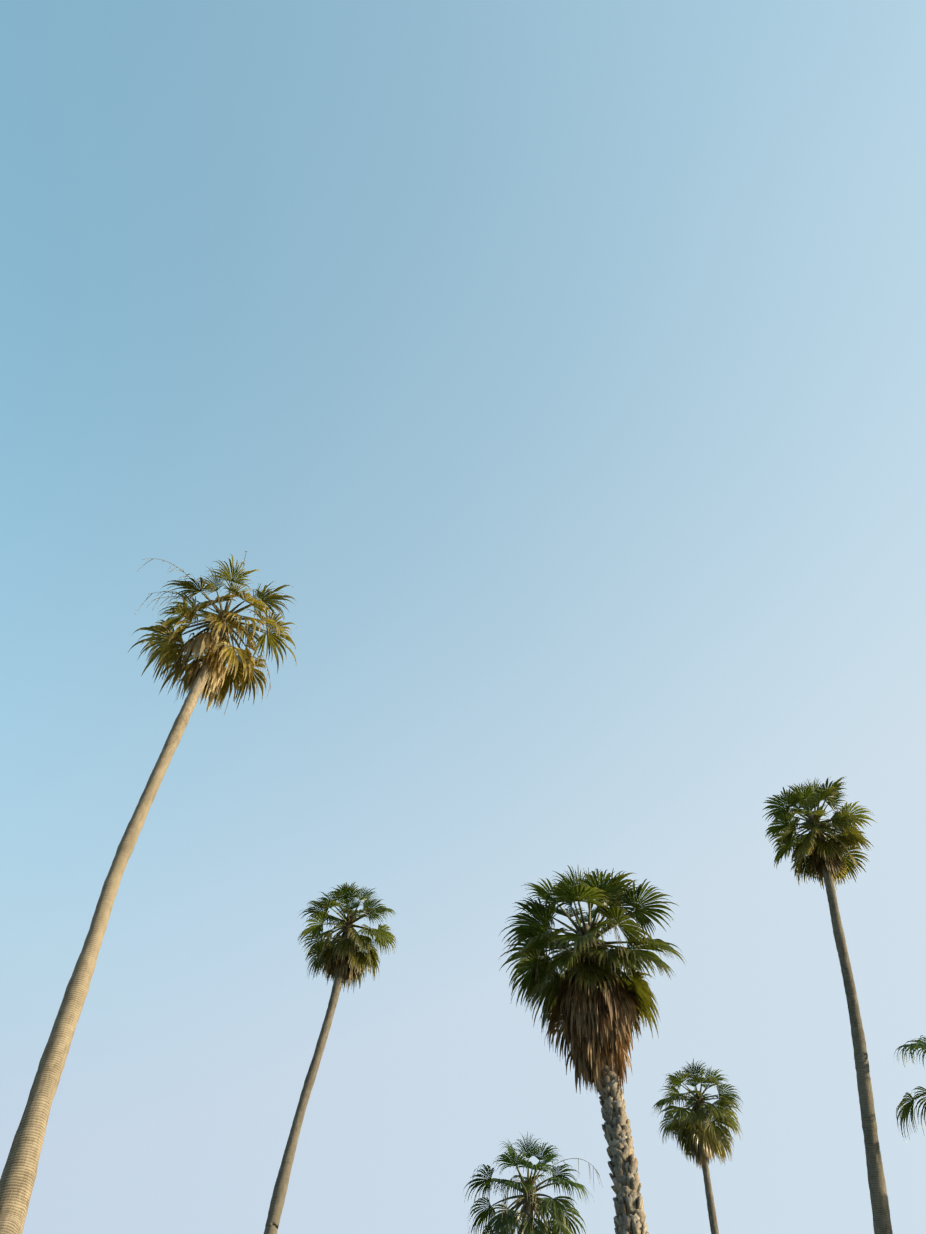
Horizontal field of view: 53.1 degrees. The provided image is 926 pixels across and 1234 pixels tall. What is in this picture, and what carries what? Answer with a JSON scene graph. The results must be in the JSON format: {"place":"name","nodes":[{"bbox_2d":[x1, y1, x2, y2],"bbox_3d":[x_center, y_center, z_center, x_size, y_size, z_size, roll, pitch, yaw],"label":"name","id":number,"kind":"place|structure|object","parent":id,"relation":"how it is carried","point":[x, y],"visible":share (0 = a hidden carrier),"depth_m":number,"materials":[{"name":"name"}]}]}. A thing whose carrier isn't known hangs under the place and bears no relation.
{"place":"outdoors","nodes":[
{"label":"outdoors","id":0,"kind":"place"},
{"bbox_2d":[0,0,925,1233],"label":"sky","id":1,"kind":"structure","parent":0,"point":[560,365],"materials":[{"name":"blue"}]},
{"label":"ground","id":2,"kind":"structure","parent":0,"visible":0},
{"bbox_2d":[0,551,296,1233],"bbox_3d":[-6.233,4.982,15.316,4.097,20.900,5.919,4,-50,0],"label":"tall palm","id":3,"kind":"object","parent":2,"relation":"on","point":[210,675],"visible":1,"depth_m":20.77,"materials":[{"name":"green plant"}]},
{"bbox_2d":[264,882,397,1233],"bbox_3d":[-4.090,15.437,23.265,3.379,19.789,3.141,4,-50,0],"label":"palm","id":4,"kind":"object","parent":2,"relation":"on","point":[342,961],"visible":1,"depth_m":28.78,"materials":[{"name":"green plant"}]},
{"bbox_2d":[463,1131,602,1233],"bbox_3d":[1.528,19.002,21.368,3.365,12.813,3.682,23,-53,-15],"label":"young palm","id":5,"kind":"object","parent":2,"relation":"on","point":[506,1221],"visible":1,"depth_m":25.02,"materials":[{"name":"green plant"}]},
{"bbox_2d":[499,865,685,1233],"bbox_3d":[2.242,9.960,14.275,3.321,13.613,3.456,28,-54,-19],"label":"palm tree","id":6,"kind":"object","parent":2,"relation":"on","point":[598,1001],"visible":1,"depth_m":17.27,"materials":[{"name":"green plant"}]},
{"bbox_2d":[652,1058,742,1233],"bbox_3d":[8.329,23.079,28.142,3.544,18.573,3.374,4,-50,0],"label":"palm","id":7,"kind":"object","parent":2,"relation":"on","point":[701,1136],"visible":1,"depth_m":33.46,"materials":[{"name":"green plant"}]},
{"bbox_2d":[762,777,892,1233],"bbox_3d":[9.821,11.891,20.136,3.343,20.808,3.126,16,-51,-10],"label":"tall palm","id":8,"kind":"object","parent":2,"relation":"on","point":[829,862],"visible":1,"depth_m":26.10,"materials":[{"name":"green plant"}]},
{"bbox_2d":[894,1035,925,1141],"bbox_3d":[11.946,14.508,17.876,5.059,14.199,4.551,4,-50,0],"label":"palm","id":9,"kind":"object","parent":2,"relation":"on","point":[904,1113],"visible":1,"depth_m":22.19,"materials":[{"name":"green plant"}]}
]}

